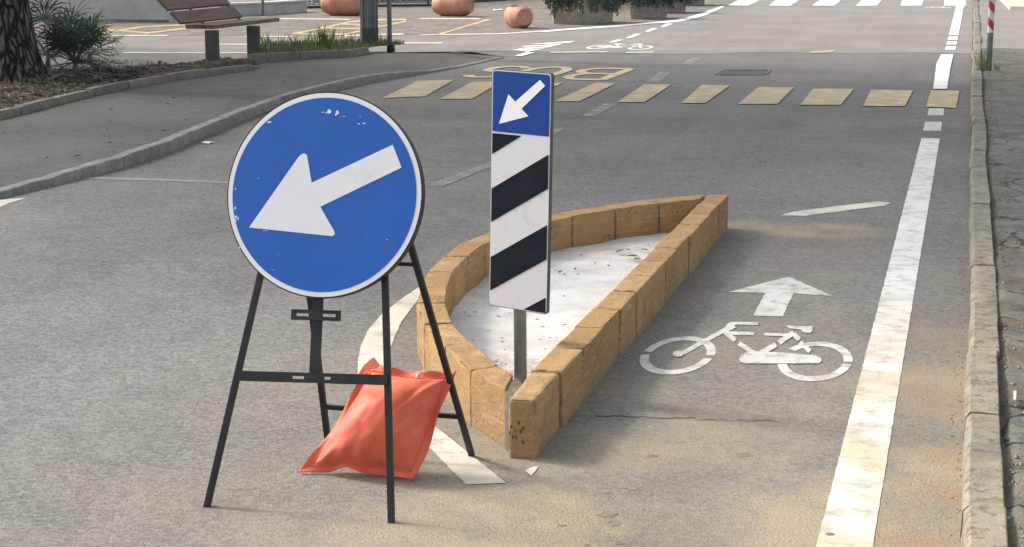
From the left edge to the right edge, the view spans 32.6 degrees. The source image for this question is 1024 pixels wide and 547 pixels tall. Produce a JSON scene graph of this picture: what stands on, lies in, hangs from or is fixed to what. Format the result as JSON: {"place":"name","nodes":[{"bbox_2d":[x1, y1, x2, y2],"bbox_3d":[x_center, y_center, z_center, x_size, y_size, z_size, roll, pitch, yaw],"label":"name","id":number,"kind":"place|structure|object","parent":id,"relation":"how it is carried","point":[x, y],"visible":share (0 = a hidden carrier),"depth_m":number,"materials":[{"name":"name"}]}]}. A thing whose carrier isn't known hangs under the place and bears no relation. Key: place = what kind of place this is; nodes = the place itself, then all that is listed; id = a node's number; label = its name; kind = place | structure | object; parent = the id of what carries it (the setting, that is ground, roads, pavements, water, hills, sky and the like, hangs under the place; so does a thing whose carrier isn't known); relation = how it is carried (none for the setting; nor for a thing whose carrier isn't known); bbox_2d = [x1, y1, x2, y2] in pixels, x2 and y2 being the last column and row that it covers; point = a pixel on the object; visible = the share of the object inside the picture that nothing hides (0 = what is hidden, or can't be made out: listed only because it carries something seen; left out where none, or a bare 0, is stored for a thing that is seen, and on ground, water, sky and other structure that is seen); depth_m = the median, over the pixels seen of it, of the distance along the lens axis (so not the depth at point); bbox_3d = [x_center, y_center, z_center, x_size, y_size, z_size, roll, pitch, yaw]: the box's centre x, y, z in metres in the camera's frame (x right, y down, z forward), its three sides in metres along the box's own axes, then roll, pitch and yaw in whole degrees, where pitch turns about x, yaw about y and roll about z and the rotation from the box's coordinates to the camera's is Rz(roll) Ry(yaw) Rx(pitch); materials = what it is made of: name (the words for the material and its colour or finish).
{"place":"outdoors","nodes":[
{"label":"outdoors","id":0,"kind":"place"},
{"bbox_2d":[0,60,160,84],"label":"grass","id":1,"kind":"structure","parent":0,"point":[68,70],"depth_m":20.25,"materials":[{"name":"green plant"}]},
{"bbox_2d":[0,57,261,108],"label":"bed soil","id":2,"kind":"structure","parent":0,"point":[227,61],"depth_m":19.68,"materials":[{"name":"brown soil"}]},
{"bbox_2d":[29,0,127,68],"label":"fan palm","id":3,"kind":"object","parent":2,"relation":"on","point":[46,7],"visible":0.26,"depth_m":21.65,"materials":[{"name":"green plant"}]},
{"bbox_2d":[31,4,151,77],"bbox_3d":[-4.986,-2.664,20.252,1.457,0.930,1.645,5,12,25],"label":"fan palm","id":4,"kind":"object","parent":2,"relation":"on","point":[66,40],"visible":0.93,"depth_m":20.16,"materials":[{"name":"green plant"}]},
{"bbox_2d":[72,23,132,64],"bbox_3d":[-5.255,-2.897,22.045,0.988,0.562,1.164,3,11,14],"label":"fan palm","id":5,"kind":"object","parent":2,"relation":"on","point":[106,48],"visible":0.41,"depth_m":22.08,"materials":[{"name":"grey plant"}]},
{"bbox_2d":[0,0,219,103],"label":"pine tree","id":6,"kind":"object","parent":2,"relation":"on","point":[20,56],"visible":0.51,"depth_m":19.41,"materials":[{"name":"brown plant"}]},
{"bbox_2d":[0,50,503,187],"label":"pavement","id":7,"kind":"structure","parent":0,"point":[62,135],"depth_m":17.09,"materials":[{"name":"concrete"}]},
{"bbox_2d":[0,65,252,119],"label":"kerb","id":8,"kind":"structure","parent":7,"relation":"on","point":[28,107],"depth_m":18.96,"materials":[{"name":"concrete"}]},
{"bbox_2d":[3,70,347,158],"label":"leaf litter","id":9,"kind":"object","parent":7,"relation":"on","point":[138,138],"visible":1,"depth_m":15.01,"materials":[{"name":"brown plant"}]},
{"bbox_2d":[157,0,279,60],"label":"park bench","id":10,"kind":"object","parent":7,"relation":"on","point":[207,16],"visible":0.88,"depth_m":23.24,"materials":[{"name":"brown wood"}]},
{"bbox_2d":[250,22,404,53],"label":"grass","id":11,"kind":"structure","parent":0,"point":[280,45],"depth_m":25.25,"materials":[{"name":"green plant"}]},
{"bbox_2d":[33,0,739,35],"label":"plaza","id":12,"kind":"structure","parent":0,"point":[414,24],"depth_m":36.54,"materials":[{"name":"grey concrete"}]},
{"bbox_2d":[29,0,175,22],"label":"boundary wall","id":13,"kind":"structure","parent":12,"relation":"on","point":[135,10],"depth_m":36.82,"materials":[{"name":"concrete"}]},
{"bbox_2d":[102,24,185,33],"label":"bus bay marking","id":14,"kind":"object","parent":12,"relation":"on","point":[123,30],"visible":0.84,"depth_m":33.58,"materials":[{"name":"yellow paint"}]},
{"bbox_2d":[214,0,310,15],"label":"parapet wall","id":15,"kind":"structure","parent":12,"relation":"on","point":[262,7],"depth_m":40.34,"materials":[{"name":"grey paint"}]},
{"bbox_2d":[321,0,359,15],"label":"terracotta pot","id":16,"kind":"object","parent":12,"relation":"on","point":[341,7],"visible":0.76,"depth_m":39.64,"materials":[{"name":"ceramic"}]},
{"bbox_2d":[320,23,379,28],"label":"bus bay marking","id":17,"kind":"object","parent":12,"relation":"on","point":[342,28],"visible":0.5,"depth_m":34.34,"materials":[{"name":"yellow paint"}]},
{"bbox_2d":[279,18,479,19],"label":"bus bay marking","id":18,"kind":"object","parent":12,"relation":"on","point":[349,19],"visible":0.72,"depth_m":38.29,"materials":[{"name":"beige paint"}]},
{"bbox_2d":[292,19,491,34],"bbox_3d":[-2.304,-4.926,34.857,2.869,0.001,6.725,1,11,8],"label":"bus bay marking","id":19,"kind":"object","parent":12,"relation":"on","point":[299,33],"visible":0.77,"depth_m":34.33,"materials":[{"name":"yellow paint"}]},
{"bbox_2d":[307,0,509,8],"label":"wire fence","id":20,"kind":"object","parent":12,"relation":"on","point":[403,5],"visible":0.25,"depth_m":45.22,"materials":[{"name":"grey metal"}]},
{"bbox_2d":[432,0,473,15],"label":"terracotta pot","id":21,"kind":"object","parent":12,"relation":"on","point":[453,7],"visible":0.98,"depth_m":39.39,"materials":[{"name":"ceramic"}]},
{"bbox_2d":[504,5,532,27],"bbox_3d":[0.128,-5.024,34.274,0.490,0.462,0.700,-4,11,-19],"label":"terracotta pot","id":22,"kind":"object","parent":12,"relation":"on","point":[516,16],"visible":0.98,"depth_m":33.99,"materials":[{"name":"ceramic"}]},
{"bbox_2d":[543,0,622,24],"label":"planter","id":23,"kind":"object","parent":12,"relation":"on","point":[580,12],"visible":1,"depth_m":35.73,"materials":[{"name":"concrete"}]},
{"bbox_2d":[614,0,675,18],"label":"planter","id":24,"kind":"object","parent":12,"relation":"on","point":[643,9],"visible":0.84,"depth_m":38.16,"materials":[{"name":"concrete"}]},
{"bbox_2d":[667,0,693,12],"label":"planter","id":25,"kind":"object","parent":12,"relation":"on","point":[680,6],"visible":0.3,"depth_m":41.40,"materials":[{"name":"concrete"}]},
{"bbox_2d":[686,0,704,5],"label":"planter","id":26,"kind":"object","parent":12,"relation":"on","point":[698,2],"visible":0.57,"depth_m":46.11,"materials":[{"name":"concrete"}]},
{"bbox_2d":[0,20,972,546],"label":"road","id":27,"kind":"structure","parent":0,"point":[118,298],"depth_m":7.51,"materials":[{"name":"grey asphalt"}]},
{"bbox_2d":[0,198,23,206],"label":"lane line marking","id":28,"kind":"object","parent":27,"relation":"on","point":[4,202],"visible":1,"depth_m":11.59,"materials":[{"name":"white paint"}]},
{"bbox_2d":[81,177,227,182],"bbox_3d":[-2.567,-0.675,12.611,1.253,0.001,0.141,2,11,12],"label":"road seam","id":29,"kind":"object","parent":27,"relation":"on","point":[113,178],"visible":0.94,"depth_m":12.63,"materials":[{"name":"grey asphalt"}]},
{"bbox_2d":[0,57,503,198],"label":"kerb","id":30,"kind":"structure","parent":27,"relation":"on","point":[163,146],"depth_m":14.86,"materials":[{"name":"grey concrete"}]},
{"bbox_2d":[247,47,368,61],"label":"kerb","id":31,"kind":"structure","parent":27,"relation":"on","point":[272,56],"depth_m":24.12,"materials":[{"name":"concrete"}]},
{"bbox_2d":[203,92,474,523],"bbox_3d":[-0.533,0.051,5.489,0.658,1.259,0.732,3,11,14],"label":"portable road sign","id":32,"kind":"object","parent":27,"relation":"on","point":[325,195],"visible":0.96,"depth_m":5.26,"materials":[{"name":"blue metal"}]},
{"bbox_2d":[297,357,455,478],"bbox_3d":[-0.439,0.468,5.683,0.478,0.344,0.254,3,11,14],"label":"sandbag","id":33,"kind":"object","parent":27,"relation":"on","point":[354,439],"visible":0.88,"depth_m":5.62,"materials":[{"name":"orange plastic"}]},
{"bbox_2d":[4,101,1023,546],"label":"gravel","id":34,"kind":"structure","parent":27,"relation":"on","point":[946,363],"depth_m":7.04,"materials":[{"name":"grey gravel"}]},
{"bbox_2d":[463,66,633,79],"bbox_3d":[0.473,-2.613,22.751,1.946,0.003,2.166,3,11,14],"label":"bus lettering","id":35,"kind":"object","parent":27,"relation":"on","point":[581,72],"visible":0.83,"depth_m":22.78,"materials":[{"name":"yellow paint"}]},
{"bbox_2d":[427,57,700,186],"bbox_3d":[1.128,-1.895,19.010,0.253,0.001,14.140,3,11,13],"label":"line marking","id":36,"kind":"object","parent":27,"relation":"on","point":[659,76],"visible":0.91,"depth_m":15.87,"materials":[{"name":"white paint"}]},
{"bbox_2d":[416,195,727,458],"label":"traffic island","id":37,"kind":"structure","parent":27,"relation":"on","point":[603,311],"depth_m":7.75,"materials":[{"name":"brown stone"}]},
{"bbox_2d":[489,69,553,383],"bbox_3d":[0.047,-0.151,6.595,0.284,1.228,0.073,7,13,34],"label":"delineator post","id":38,"kind":"object","parent":37,"relation":"on","point":[521,179],"visible":0.97,"depth_m":6.54,"materials":[{"name":"metal"}]},
{"bbox_2d":[457,233,661,370],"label":"leaf litter","id":39,"kind":"object","parent":37,"relation":"on","point":[559,271],"visible":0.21,"depth_m":8.84,"materials":[{"name":"brown plant"}]},
{"bbox_2d":[357,202,890,483],"bbox_3d":[0.477,0.047,8.819,1.669,0.001,6.623,4,12,22],"label":"island outline marking","id":40,"kind":"object","parent":27,"relation":"on","point":[457,459],"visible":0.72,"depth_m":7.25,"materials":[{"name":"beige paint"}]},
{"bbox_2d":[330,314,955,545],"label":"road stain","id":41,"kind":"object","parent":27,"relation":"on","point":[612,521],"visible":1,"depth_m":5.28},
{"bbox_2d":[383,80,958,107],"bbox_3d":[1.698,-2.021,19.640,6.431,0.002,2.611,3,11,14],"label":"crosswalk marking","id":42,"kind":"object","parent":27,"relation":"on","point":[758,95],"visible":0.9,"depth_m":19.50,"materials":[{"name":"yellow paint"}]},
{"bbox_2d":[595,415,775,421],"bbox_3d":[0.632,0.523,6.327,0.668,0.001,0.037,1,11,8],"label":"road crack","id":43,"kind":"object","parent":27,"relation":"on","point":[673,417],"visible":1,"depth_m":6.34,"materials":[{"name":"black asphalt"}]},
{"bbox_2d":[714,70,771,74],"bbox_3d":[3.014,-2.620,22.799,0.682,0.009,1.035,3,11,14],"label":"drain grate","id":44,"kind":"object","parent":27,"relation":"on","point":[765,72],"visible":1,"depth_m":22.72,"materials":[{"name":"metal"}]},
{"bbox_2d":[640,322,852,380],"bbox_3d":[1.010,0.317,7.398,0.862,0.003,1.065,3,11,14],"label":"bicycle marking","id":45,"kind":"object","parent":27,"relation":"on","point":[750,355],"visible":1,"depth_m":7.30,"materials":[{"name":"white paint"}]},
{"bbox_2d":[730,277,831,315],"bbox_3d":[1.285,0.106,8.513,0.466,0.001,0.964,7,13,33],"label":"arrow marking","id":46,"kind":"object","parent":27,"relation":"on","point":[776,298],"visible":1,"depth_m":8.58,"materials":[{"name":"white paint"}]},
{"bbox_2d":[816,138,939,546],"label":"edge line marking","id":47,"kind":"object","parent":27,"relation":"on","point":[851,513],"visible":1,"depth_m":6.70,"materials":[{"name":"white paint"}]},
{"bbox_2d":[923,108,943,130],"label":"edge line marking","id":48,"kind":"object","parent":27,"relation":"on","point":[932,126],"visible":1,"depth_m":16.48,"materials":[{"name":"white paint"}]},
{"bbox_2d":[933,6,963,88],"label":"edge line marking","id":49,"kind":"object","parent":27,"relation":"on","point":[942,71],"visible":1,"depth_m":25.19,"materials":[{"name":"white paint"}]},
{"bbox_2d":[36,0,972,68],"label":"cross street","id":50,"kind":"structure","parent":0,"point":[850,26],"depth_m":30.99,"materials":[{"name":"grey asphalt"}]},
{"bbox_2d":[114,31,541,36],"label":"street edge marking","id":51,"kind":"object","parent":50,"relation":"on","point":[379,34],"visible":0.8,"depth_m":31.82,"materials":[{"name":"beige paint"}]},
{"bbox_2d":[122,42,653,52],"bbox_3d":[-1.904,-3.620,28.020,8.176,0.001,2.888,0,11,0],"label":"street line marking","id":52,"kind":"object","parent":50,"relation":"on","point":[401,42],"visible":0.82,"depth_m":26.76,"materials":[{"name":"beige paint"}]},
{"bbox_2d":[512,41,573,55],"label":"shark tooth marking","id":53,"kind":"object","parent":50,"relation":"on","point":[527,50],"visible":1,"depth_m":28.00,"materials":[{"name":"white paint"}]},
{"bbox_2d":[586,43,652,49],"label":"bicycle marking","id":54,"kind":"object","parent":50,"relation":"on","point":[618,46],"visible":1,"depth_m":28.30,"materials":[{"name":"white paint"}]},
{"bbox_2d":[542,6,723,31],"bbox_3d":[3.553,-5.684,38.843,1.401,0.001,13.844,4,12,21],"label":"street edge marking","id":55,"kind":"object","parent":50,"relation":"on","point":[698,15],"visible":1,"depth_m":36.45,"materials":[{"name":"white paint"}]},
{"bbox_2d":[611,24,670,41],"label":"dashed line marking","id":56,"kind":"object","parent":50,"relation":"on","point":[651,29],"visible":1,"depth_m":31.86,"materials":[{"name":"white paint"}]},
{"bbox_2d":[811,50,834,52],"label":"street patch marking","id":57,"kind":"object","parent":50,"relation":"on","point":[829,51],"visible":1,"depth_m":27.00,"materials":[{"name":"yellow paint"}]},
{"bbox_2d":[729,0,965,5],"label":"crosswalk marking","id":58,"kind":"object","parent":50,"relation":"on","point":[862,2],"visible":1,"depth_m":48.10,"materials":[{"name":"white paint"}]},
{"bbox_2d":[978,0,1023,546],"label":"pavement","id":59,"kind":"structure","parent":0,"point":[1003,86],"depth_m":10.48,"materials":[{"name":"concrete"}]},
{"bbox_2d":[974,51,999,71],"bbox_3d":[6.114,-2.769,22.587,0.331,0.262,1.541,2,11,11],"label":"weed tuft","id":60,"kind":"object","parent":59,"relation":"on","point":[982,63],"visible":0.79,"depth_m":22.02,"materials":[{"name":"green plant"}]},
{"bbox_2d":[986,0,994,70],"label":"striped pole","id":61,"kind":"object","parent":59,"relation":"on","point":[991,14],"visible":1,"depth_m":21.91,"materials":[{"name":"metal"}]},
{"bbox_2d":[1000,0,1023,9],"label":"pavement slab","id":62,"kind":"structure","parent":59,"relation":"on","point":[1014,4],"depth_m":42.55,"materials":[{"name":"beige concrete"}]},
{"bbox_2d":[1013,391,1015,401],"bbox_3d":[1.780,0.435,6.197,0.010,0.010,0.120,3,11,16],"label":"wood splinter","id":63,"kind":"object","parent":59,"relation":"on","point":[1014,396],"visible":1,"depth_m":6.18,"materials":[{"name":"beige wood"}]},
{"label":"ground","id":64,"kind":"structure","parent":0,"visible":0},
{"bbox_2d":[960,0,1007,546],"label":"kerb","id":65,"kind":"structure","parent":64,"relation":"on","point":[983,517],"depth_m":6.58,"materials":[{"name":"concrete"}]},
{"label":"bed soil","id":66,"kind":"structure","parent":0,"visible":0},
{"bbox_2d":[360,0,378,45],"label":"lamp post","id":67,"kind":"object","parent":66,"relation":"on","point":[369,18],"visible":0.94,"depth_m":25.87,"materials":[{"name":"grey metal"}]},
{"bbox_2d":[387,0,394,51],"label":"sign pole","id":68,"kind":"object","parent":66,"relation":"on","point":[391,48],"visible":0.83,"depth_m":25.96,"materials":[{"name":"metal"}]}
]}

